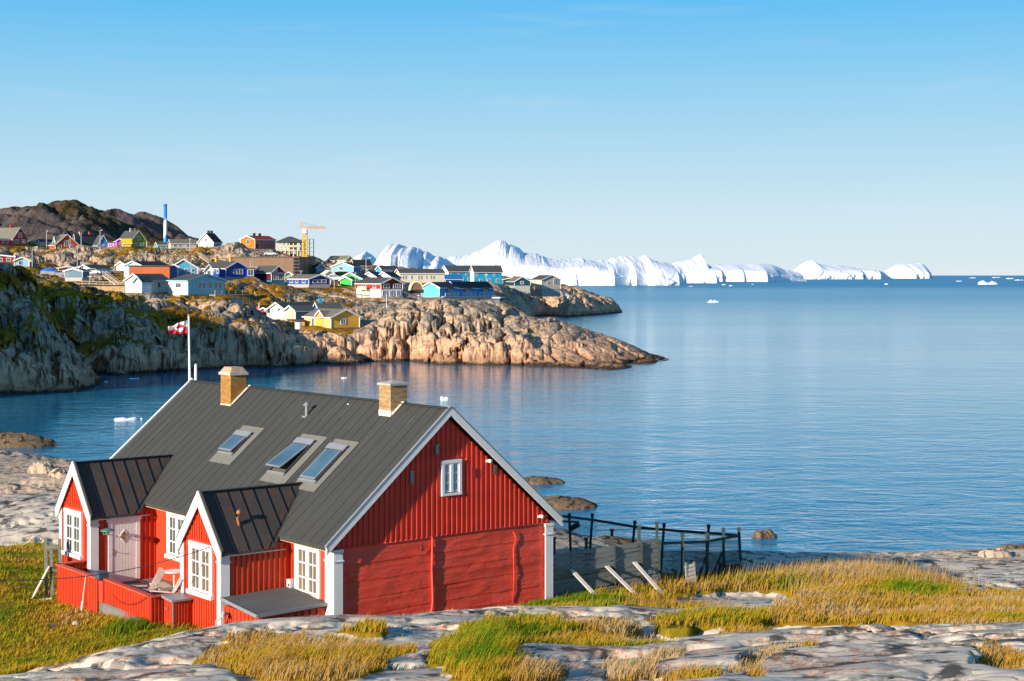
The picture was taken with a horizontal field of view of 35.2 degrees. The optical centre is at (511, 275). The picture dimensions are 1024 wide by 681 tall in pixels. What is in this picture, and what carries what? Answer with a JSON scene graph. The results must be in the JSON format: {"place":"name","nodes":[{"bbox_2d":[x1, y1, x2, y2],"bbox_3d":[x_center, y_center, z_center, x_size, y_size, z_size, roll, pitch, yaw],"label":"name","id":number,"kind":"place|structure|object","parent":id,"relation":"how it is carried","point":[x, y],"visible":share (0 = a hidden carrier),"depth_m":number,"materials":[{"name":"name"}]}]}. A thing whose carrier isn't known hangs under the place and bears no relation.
{"place":"outdoors","nodes":[
{"label":"outdoors","id":0,"kind":"place"},
{"bbox_2d":[0,199,198,246],"bbox_3d":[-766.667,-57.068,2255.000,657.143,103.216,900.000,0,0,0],"label":"hill","id":1,"kind":"structure","parent":0,"point":[57,218],"depth_m":2162.25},
{"bbox_2d":[134,211,191,236],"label":"hill shoulder","id":2,"kind":"object","parent":1,"relation":"attached to","point":[157,219],"visible":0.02,"depth_m":2722.76},
{"bbox_2d":[0,240,669,394],"bbox_3d":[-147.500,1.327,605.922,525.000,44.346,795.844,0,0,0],"label":"headland","id":3,"kind":"structure","parent":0,"point":[59,334],"depth_m":322.11,"materials":[{"name":"stone"}]},
{"bbox_2d":[0,238,13,244],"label":"annex house","id":4,"kind":"structure","parent":3,"relation":"on","point":[4,241],"depth_m":595.49,"materials":[{"name":"wood"}]},
{"bbox_2d":[0,255,18,261],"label":"terraced house","id":5,"kind":"structure","parent":3,"relation":"on","point":[5,258],"depth_m":450.73,"materials":[{"name":"wood"}]},
{"bbox_2d":[0,225,28,244],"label":"gabled house","id":6,"kind":"structure","parent":3,"relation":"on","point":[17,235],"depth_m":603.16,"materials":[{"name":"wood"}]},
{"bbox_2d":[13,257,30,266],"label":"gabled house","id":7,"kind":"structure","parent":3,"relation":"on","point":[23,261],"depth_m":440.48,"materials":[{"name":"paint"}]},
{"bbox_2d":[35,239,52,245],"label":"annex house","id":8,"kind":"structure","parent":3,"relation":"on","point":[40,242],"depth_m":611.19,"materials":[{"name":"wood"}]},
{"bbox_2d":[40,268,56,273],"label":"covered boat","id":9,"kind":"object","parent":3,"relation":"on","point":[47,270],"visible":1,"depth_m":424.46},
{"bbox_2d":[48,232,79,248],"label":"gabled house","id":10,"kind":"structure","parent":3,"relation":"on","point":[62,241],"depth_m":602.65,"materials":[{"name":"wood"}]},
{"bbox_2d":[55,266,76,270],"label":"shed","id":11,"kind":"structure","parent":3,"relation":"on","point":[63,268],"depth_m":445.53,"materials":[{"name":"stone"}]},
{"bbox_2d":[63,268,91,280],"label":"shed","id":12,"kind":"structure","parent":3,"relation":"on","point":[78,274],"depth_m":405.95,"materials":[{"name":"paint"}]},
{"bbox_2d":[73,232,95,245],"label":"terraced house","id":13,"kind":"structure","parent":3,"relation":"on","point":[89,238],"depth_m":615.38,"materials":[{"name":"stone"}]},
{"bbox_2d":[78,264,112,273],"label":"shed","id":14,"kind":"structure","parent":3,"relation":"on","point":[96,267],"depth_m":442.92,"materials":[{"name":"paint"}]},
{"bbox_2d":[68,280,124,292],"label":"garage terrace","id":15,"kind":"structure","parent":3,"relation":"on","point":[112,287],"depth_m":383.00,"materials":[{"name":"concrete"}]},
{"bbox_2d":[92,235,107,247],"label":"gabled house","id":16,"kind":"structure","parent":3,"relation":"on","point":[100,241],"depth_m":605.17,"materials":[{"name":"paint"}]},
{"bbox_2d":[102,271,121,284],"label":"outdoor stairs","id":17,"kind":"structure","parent":3,"relation":"on","point":[107,276],"depth_m":391.34,"materials":[{"name":"brown wood"}]},
{"bbox_2d":[114,261,127,270],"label":"gabled house","id":18,"kind":"structure","parent":3,"relation":"on","point":[118,265],"depth_m":440.78,"materials":[{"name":"wood"}]},
{"bbox_2d":[121,239,131,246],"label":"annex house","id":19,"kind":"structure","parent":3,"relation":"on","point":[126,242],"depth_m":592.81,"materials":[{"name":"wood"}]},
{"bbox_2d":[120,228,147,247],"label":"gabled house","id":20,"kind":"structure","parent":3,"relation":"on","point":[136,236],"depth_m":603.03,"materials":[{"name":"wood"}]},
{"bbox_2d":[132,276,153,292],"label":"annex house","id":21,"kind":"structure","parent":3,"relation":"on","point":[142,284],"depth_m":366.83,"materials":[{"name":"paint"}]},
{"bbox_2d":[122,261,167,277],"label":"gabled house","id":22,"kind":"structure","parent":3,"relation":"on","point":[126,271],"depth_m":427.26,"materials":[{"name":"paint"}]},
{"bbox_2d":[123,274,168,293],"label":"gabled house","id":23,"kind":"structure","parent":3,"relation":"on","point":[160,285],"depth_m":375.95,"materials":[{"name":"wood"}]},
{"bbox_2d":[128,265,171,278],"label":"warehouse","id":24,"kind":"structure","parent":3,"relation":"on","point":[165,270],"depth_m":408.34,"materials":[{"name":"metal"}]},
{"bbox_2d":[154,242,168,248],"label":"stilt house","id":25,"kind":"structure","parent":3,"relation":"on","point":[163,245],"depth_m":605.28,"materials":[{"name":"wood"}]},
{"bbox_2d":[164,204,166,241],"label":"chimney stack","id":26,"kind":"object","parent":3,"relation":"on","point":[165,222],"visible":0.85,"depth_m":899.11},
{"bbox_2d":[171,264,178,276],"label":"shed","id":27,"kind":"structure","parent":3,"relation":"on","point":[174,270],"depth_m":412.26,"materials":[{"name":"paint"}]},
{"bbox_2d":[164,295,187,313],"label":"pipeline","id":28,"kind":"object","parent":3,"relation":"on","point":[177,301],"visible":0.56,"depth_m":337.97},
{"bbox_2d":[168,239,197,249],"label":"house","id":29,"kind":"structure","parent":3,"relation":"on","point":[180,244],"depth_m":604.37,"materials":[{"name":"beige"}]},
{"bbox_2d":[175,259,198,275],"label":"gabled house","id":30,"kind":"structure","parent":3,"relation":"on","point":[185,266],"depth_m":441.15,"materials":[{"name":"paint"}]},
{"bbox_2d":[166,274,226,296],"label":"gabled house","id":31,"kind":"structure","parent":3,"relation":"on","point":[199,284],"depth_m":371.48,"materials":[{"name":"wood"}]},
{"bbox_2d":[203,264,213,274],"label":"annex house","id":32,"kind":"structure","parent":3,"relation":"on","point":[208,269],"depth_m":417.14,"materials":[{"name":"wood"}]},
{"bbox_2d":[197,231,222,247],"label":"gabled house","id":33,"kind":"structure","parent":3,"relation":"on","point":[209,239],"depth_m":601.63,"materials":[{"name":"paint"}]},
{"bbox_2d":[201,258,248,279],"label":"gabled house","id":34,"kind":"structure","parent":3,"relation":"on","point":[230,269],"depth_m":427.46,"materials":[{"name":"wood"}]},
{"bbox_2d":[215,290,249,305],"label":"timber deck","id":35,"kind":"structure","parent":3,"relation":"on","point":[237,300],"depth_m":364.08,"materials":[{"name":"grey wood"}]},
{"bbox_2d":[245,268,254,276],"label":"annex house","id":36,"kind":"structure","parent":3,"relation":"on","point":[249,272],"depth_m":428.19,"materials":[{"name":"wood"}]},
{"bbox_2d":[239,233,275,248],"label":"gabled house","id":37,"kind":"structure","parent":3,"relation":"on","point":[254,241],"depth_m":603.36,"materials":[{"name":"stone"}]},
{"bbox_2d":[254,266,286,285],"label":"gabled house","id":38,"kind":"structure","parent":3,"relation":"on","point":[271,274],"depth_m":431.94,"materials":[{"name":"paint"}]},
{"bbox_2d":[228,257,315,275],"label":"apartment building","id":39,"kind":"structure","parent":3,"relation":"on","point":[286,264],"depth_m":507.61,"materials":[{"name":"stone"}]},
{"bbox_2d":[264,301,313,320],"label":"gabled house","id":40,"kind":"structure","parent":3,"relation":"on","point":[274,311],"depth_m":353.68,"materials":[{"name":"wood"}]},
{"bbox_2d":[275,236,304,255],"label":"apartment building","id":41,"kind":"structure","parent":3,"relation":"on","point":[292,245],"depth_m":600.40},
{"bbox_2d":[287,319,305,325],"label":"shed","id":42,"kind":"structure","parent":3,"relation":"on","point":[293,321],"depth_m":341.77,"materials":[{"name":"gold metal"}]},
{"bbox_2d":[282,305,314,323],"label":"annex house","id":43,"kind":"structure","parent":3,"relation":"on","point":[294,311],"depth_m":346.50,"materials":[{"name":"paint"}]},
{"bbox_2d":[301,239,313,255],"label":"scaffolding","id":44,"kind":"object","parent":3,"relation":"on","point":[309,247],"visible":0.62,"depth_m":597.92,"materials":[{"name":"metal"}]},
{"bbox_2d":[286,274,331,287],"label":"gabled house","id":45,"kind":"structure","parent":3,"relation":"on","point":[310,280],"depth_m":427.79,"materials":[{"name":"wood"}]},
{"bbox_2d":[313,279,326,282],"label":"window","id":46,"kind":"structure","parent":45,"relation":"in","point":[314,280],"depth_m":427.03,"materials":[{"name":"white glass"}]},
{"bbox_2d":[300,220,325,256],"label":"tower crane","id":47,"kind":"object","parent":3,"relation":"on","point":[304,230],"visible":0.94,"depth_m":517.49,"materials":[{"name":"metal"}]},
{"bbox_2d":[312,264,325,271],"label":"gabled house","id":48,"kind":"structure","parent":3,"relation":"on","point":[318,267],"depth_m":520.80,"materials":[{"name":"paint"}]},
{"bbox_2d":[321,270,333,276],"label":"shed","id":49,"kind":"structure","parent":3,"relation":"on","point":[327,273],"depth_m":460.49,"materials":[{"name":"stone"}]},
{"bbox_2d":[313,298,342,308],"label":"gabled house","id":50,"kind":"structure","parent":3,"relation":"on","point":[331,305],"depth_m":354.23,"materials":[{"name":"paint"}]},
{"bbox_2d":[301,308,361,328],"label":"gabled house","id":51,"kind":"structure","parent":3,"relation":"on","point":[330,318],"depth_m":337.82,"materials":[{"name":"yellow wood"}]},
{"bbox_2d":[326,255,354,263],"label":"warehouse","id":52,"kind":"structure","parent":3,"relation":"on","point":[337,259],"depth_m":605.91,"materials":[{"name":"paint"}]},
{"bbox_2d":[330,262,361,271],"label":"gabled house","id":53,"kind":"structure","parent":3,"relation":"on","point":[347,266],"depth_m":541.61,"materials":[{"name":"paint"}]},
{"bbox_2d":[338,276,358,285],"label":"annex house","id":54,"kind":"structure","parent":3,"relation":"on","point":[347,280],"depth_m":434.73,"materials":[{"name":"paint"}]},
{"bbox_2d":[338,272,368,285],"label":"gabled house","id":55,"kind":"structure","parent":3,"relation":"on","point":[360,276],"depth_m":441.49,"materials":[{"name":"wood"}]},
{"bbox_2d":[352,293,369,303],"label":"picket fence","id":56,"kind":"object","parent":3,"relation":"on","point":[361,297],"visible":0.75,"depth_m":398.80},
{"bbox_2d":[351,260,371,266],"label":"gabled house","id":57,"kind":"structure","parent":3,"relation":"on","point":[364,263],"depth_m":572.30,"materials":[{"name":"stone"}]},
{"bbox_2d":[365,271,381,276],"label":"terraced house","id":58,"kind":"structure","parent":3,"relation":"on","point":[372,274],"depth_m":455.88,"materials":[{"name":"stone"}]},
{"bbox_2d":[354,277,404,297],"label":"gabled house","id":59,"kind":"structure","parent":3,"relation":"on","point":[381,287],"depth_m":410.92,"materials":[{"name":"paint"}]},
{"bbox_2d":[375,266,397,272],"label":"apartment building","id":60,"kind":"structure","parent":3,"relation":"on","point":[380,269],"depth_m":561.92,"materials":[{"name":"paint"}]},
{"bbox_2d":[379,272,401,279],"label":"terraced house","id":61,"kind":"structure","parent":3,"relation":"on","point":[390,274],"depth_m":459.90,"materials":[{"name":"paint"}]},
{"bbox_2d":[408,281,423,299],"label":"barrel hut","id":62,"kind":"object","parent":3,"relation":"on","point":[415,286],"visible":0.9,"depth_m":425.09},
{"bbox_2d":[394,268,445,283],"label":"apartment building","id":63,"kind":"structure","parent":3,"relation":"on","point":[421,276],"depth_m":502.38,"materials":[{"name":"paint"}]},
{"bbox_2d":[421,282,458,296],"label":"terraced house","id":64,"kind":"structure","parent":3,"relation":"on","point":[435,289],"depth_m":451.70,"materials":[{"name":"paint"}]},
{"bbox_2d":[444,274,462,281],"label":"shed","id":65,"kind":"structure","parent":3,"relation":"on","point":[452,277],"depth_m":536.36,"materials":[{"name":"paint"}]},
{"bbox_2d":[442,265,470,280],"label":"apartment building","id":66,"kind":"structure","parent":3,"relation":"on","point":[463,270],"depth_m":563.04,"materials":[{"name":"paint"}]},
{"bbox_2d":[449,281,476,295],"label":"terraced house","id":67,"kind":"structure","parent":3,"relation":"on","point":[466,288],"depth_m":472.22,"materials":[{"name":"paint"}]},
{"bbox_2d":[439,296,493,299],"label":"retaining wall","id":68,"kind":"structure","parent":3,"relation":"on","point":[467,297],"depth_m":446.18,"materials":[{"name":"stone"}]},
{"bbox_2d":[470,281,494,295],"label":"terraced house","id":69,"kind":"structure","parent":3,"relation":"on","point":[485,288],"depth_m":489.35,"materials":[{"name":"paint"}]},
{"bbox_2d":[469,265,502,285],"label":"apartment building","id":70,"kind":"structure","parent":3,"relation":"on","point":[479,272],"depth_m":554.60,"materials":[{"name":"paint"}]},
{"bbox_2d":[502,276,531,291],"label":"gabled house","id":71,"kind":"structure","parent":3,"relation":"on","point":[504,280],"depth_m":662.40,"materials":[{"name":"wood"}]},
{"bbox_2d":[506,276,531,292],"bbox_3d":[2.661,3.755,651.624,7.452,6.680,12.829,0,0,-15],"label":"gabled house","id":72,"kind":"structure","parent":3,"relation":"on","point":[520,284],"depth_m":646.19,"materials":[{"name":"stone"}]},
{"bbox_2d":[530,275,561,295],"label":"gabled house","id":73,"kind":"structure","parent":3,"relation":"on","point":[547,285],"depth_m":657.99,"materials":[{"name":"paint"}]},
{"bbox_2d":[0,275,1023,552],"bbox_3d":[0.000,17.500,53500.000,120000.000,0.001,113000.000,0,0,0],"label":"sea water","id":74,"kind":"structure","parent":0,"point":[844,415],"depth_m":208.63,"materials":[{"name":"liquid"}]},
{"bbox_2d":[0,431,56,447],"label":"sea rock","id":75,"kind":"object","parent":74,"relation":"in","point":[11,439],"visible":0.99,"depth_m":164.37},
{"bbox_2d":[114,417,137,419],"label":"ice floe","id":76,"kind":"object","parent":74,"relation":"on","point":[131,418],"visible":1,"depth_m":195.06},
{"bbox_2d":[354,251,376,264],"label":"iceberg","id":77,"kind":"object","parent":74,"relation":"on","point":[368,256],"visible":0.09,"depth_m":3514.09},
{"bbox_2d":[374,244,454,268],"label":"iceberg","id":78,"kind":"object","parent":74,"relation":"on","point":[396,255],"visible":0.32,"depth_m":2563.96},
{"bbox_2d":[524,476,564,484],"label":"sea rock","id":79,"kind":"object","parent":74,"relation":"in","point":[538,480],"visible":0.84,"depth_m":135.42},
{"bbox_2d":[447,240,685,284],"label":"iceberg","id":80,"kind":"object","parent":74,"relation":"on","point":[512,260],"visible":0.75,"depth_m":2820.76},
{"bbox_2d":[544,495,597,508],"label":"sea rock","id":81,"kind":"object","parent":74,"relation":"in","point":[561,502],"visible":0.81,"depth_m":121.10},
{"bbox_2d":[597,535,646,544],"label":"sea rock","id":82,"kind":"object","parent":74,"relation":"in","point":[620,539],"visible":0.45,"depth_m":102.95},
{"bbox_2d":[672,254,719,282],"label":"iceberg","id":83,"kind":"object","parent":74,"relation":"on","point":[697,269],"visible":0.57,"depth_m":3631.35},
{"bbox_2d":[708,263,805,281],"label":"iceberg","id":84,"kind":"object","parent":74,"relation":"on","point":[749,272],"visible":0.88,"depth_m":4457.42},
{"bbox_2d":[751,529,777,537],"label":"sea rock","id":85,"kind":"object","parent":74,"relation":"in","point":[767,533],"visible":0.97,"depth_m":107.58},
{"bbox_2d":[793,260,892,278],"bbox_3d":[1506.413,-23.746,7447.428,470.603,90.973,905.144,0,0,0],"label":"iceberg","id":86,"kind":"object","parent":74,"relation":"on","point":[810,269],"visible":0.9,"depth_m":7121.65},
{"bbox_2d":[884,263,932,278],"bbox_3d":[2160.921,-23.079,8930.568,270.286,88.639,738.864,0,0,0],"label":"iceberg","id":87,"kind":"object","parent":74,"relation":"on","point":[911,271],"visible":0.89,"depth_m":8670.13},
{"bbox_2d":[995,544,1023,548],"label":"sea rock","id":88,"kind":"object","parent":74,"relation":"in","point":[1011,546],"visible":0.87,"depth_m":102.53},
{"bbox_2d":[0,450,1023,680],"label":"ground","id":89,"kind":"structure","parent":0,"point":[909,651],"depth_m":34.40,"materials":[{"name":"stone"}]},
{"bbox_2d":[27,461,54,473],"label":"boulder","id":90,"kind":"object","parent":89,"relation":"on","point":[44,467],"visible":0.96,"depth_m":125.58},
{"bbox_2d":[32,537,61,599],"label":"gate posts","id":91,"kind":"object","parent":89,"relation":"on","point":[50,547],"visible":0.67,"depth_m":57.45,"materials":[{"name":"grey wood"}]},
{"bbox_2d":[48,467,67,478],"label":"boulder","id":92,"kind":"object","parent":89,"relation":"on","point":[58,473],"visible":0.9,"depth_m":105.09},
{"bbox_2d":[161,592,193,626],"bbox_3d":[-10.526,10.885,50.779,0.780,1.630,0.740,0,0,-39],"label":"cabinet","id":93,"kind":"object","parent":89,"relation":"on","point":[177,608],"visible":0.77,"depth_m":50.58,"materials":[{"name":"red wood"}]},
{"bbox_2d":[168,314,196,380],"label":"flagpole","id":94,"kind":"object","parent":89,"relation":"on","point":[179,328],"visible":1,"depth_m":66.27,"materials":[{"name":"metal"}]},
{"bbox_2d":[55,366,562,628],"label":"red house","id":95,"kind":"structure","parent":89,"relation":"on","point":[281,503],"depth_m":52.33,"materials":[{"name":"paint"}]},
{"bbox_2d":[0,546,209,579],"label":"overhead cable","id":96,"kind":"object","parent":95,"relation":"attached to","point":[102,573],"visible":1,"depth_m":48.64,"materials":[{"name":"metal"}]},
{"bbox_2d":[121,580,144,584],"bbox_3d":[-13.460,10.852,56.885,0.840,0.032,0.600,0,0,-39],"label":"door mat","id":97,"kind":"object","parent":95,"relation":"on","point":[134,582],"depth_m":56.87,"materials":[{"name":"wicker"}]},
{"bbox_2d":[129,567,164,594],"bbox_3d":[-11.949,10.236,52.527,1.195,1.379,0.836,0,0,-22],"label":"garden chair","id":98,"kind":"object","parent":95,"relation":"on","point":[157,578],"visible":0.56,"depth_m":52.52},
{"bbox_2d":[149,582,173,594],"bbox_3d":[-11.583,10.600,53.584,0.500,0.540,1.560,0,0,-29],"label":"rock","id":99,"kind":"object","parent":95,"relation":"on","point":[163,586],"visible":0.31,"depth_m":53.35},
{"bbox_2d":[149,576,181,593],"bbox_3d":[-11.054,10.236,51.441,1.195,1.379,0.836,0,0,1],"label":"garden chair","id":100,"kind":"object","parent":95,"relation":"on","point":[176,588],"visible":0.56,"depth_m":51.28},
{"bbox_2d":[164,569,179,591],"bbox_3d":[-11.600,10.510,55.364,0.740,0.720,0.740,0,0,-39],"label":"round table","id":101,"kind":"object","parent":95,"relation":"on","point":[173,571],"visible":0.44,"depth_m":55.34,"materials":[{"name":"white paint"}]},
{"bbox_2d":[164,512,184,561],"bbox_3d":[-11.833,9.200,56.818,0.135,1.680,1.560,0,0,-39],"label":"window","id":102,"kind":"structure","parent":95,"relation":"in","point":[173,522],"depth_m":57.08,"materials":[{"name":"white paint"}]},
{"bbox_2d":[294,544,320,599],"bbox_3d":[-6.342,9.170,50.005,0.085,1.680,1.460,0,0,-39],"label":"window","id":103,"kind":"structure","parent":95,"relation":"in","point":[307,561],"depth_m":49.95,"materials":[{"name":"white paint"}]},
{"bbox_2d":[441,459,461,496],"bbox_3d":[-1.935,6.470,51.578,0.800,1.140,0.085,0,0,-39],"label":"window","id":104,"kind":"structure","parent":95,"relation":"in","point":[451,470],"depth_m":51.54,"materials":[{"name":"white paint"}]},
{"bbox_2d":[88,589,646,638],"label":"weeds","id":105,"kind":"object","parent":89,"relation":"on","point":[127,625],"visible":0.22,"depth_m":50.97,"materials":[{"name":"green plant"}]},
{"bbox_2d":[0,539,1023,680],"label":"meadow grass","id":106,"kind":"structure","parent":89,"relation":"on","point":[487,649],"depth_m":35.99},
{"bbox_2d":[553,522,662,597],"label":"plank wall","id":107,"kind":"structure","parent":89,"relation":"on","point":[639,547],"depth_m":56.05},
{"bbox_2d":[552,513,742,581],"bbox_3d":[4.897,10.972,62.252,6.168,3.205,7.355,0,0,-44],"label":"net enclosure","id":108,"kind":"object","parent":89,"relation":"on","point":[682,541],"visible":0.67,"depth_m":62.34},
{"bbox_2d":[718,560,742,578],"bbox_3d":[8.365,11.447,62.000,0.800,0.860,0.700,0,0,-25],"label":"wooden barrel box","id":109,"kind":"object","parent":108,"relation":"in","point":[736,563],"visible":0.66,"depth_m":61.76,"materials":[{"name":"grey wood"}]},
{"bbox_2d":[685,561,695,584],"bbox_3d":[6.433,10.764,58.246,0.495,0.806,0.152,0,0,-33],"label":"pallet","id":110,"kind":"object","parent":89,"relation":"on","point":[693,573],"visible":0.85,"depth_m":58.21,"materials":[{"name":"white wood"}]},
{"bbox_2d":[592,555,1016,592],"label":"seeding grass","id":111,"kind":"structure","parent":89,"relation":"on","point":[867,571],"depth_m":60.08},
{"bbox_2d":[889,557,911,565],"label":"boulder","id":112,"kind":"object","parent":89,"relation":"on","point":[902,559],"visible":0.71,"depth_m":78.64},
{"bbox_2d":[978,547,1012,557],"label":"boulder","id":113,"kind":"object","parent":89,"relation":"on","point":[1000,552],"visible":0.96,"depth_m":88.82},
{"bbox_2d":[0,0,1023,274],"label":"sky","id":114,"kind":"structure","parent":0,"point":[879,135],"materials":[{"name":"blue"}]},
{"bbox_2d":[552,572,830,607],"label":"straw grass","id":115,"kind":"structure","parent":0,"point":[663,606],"depth_m":52.76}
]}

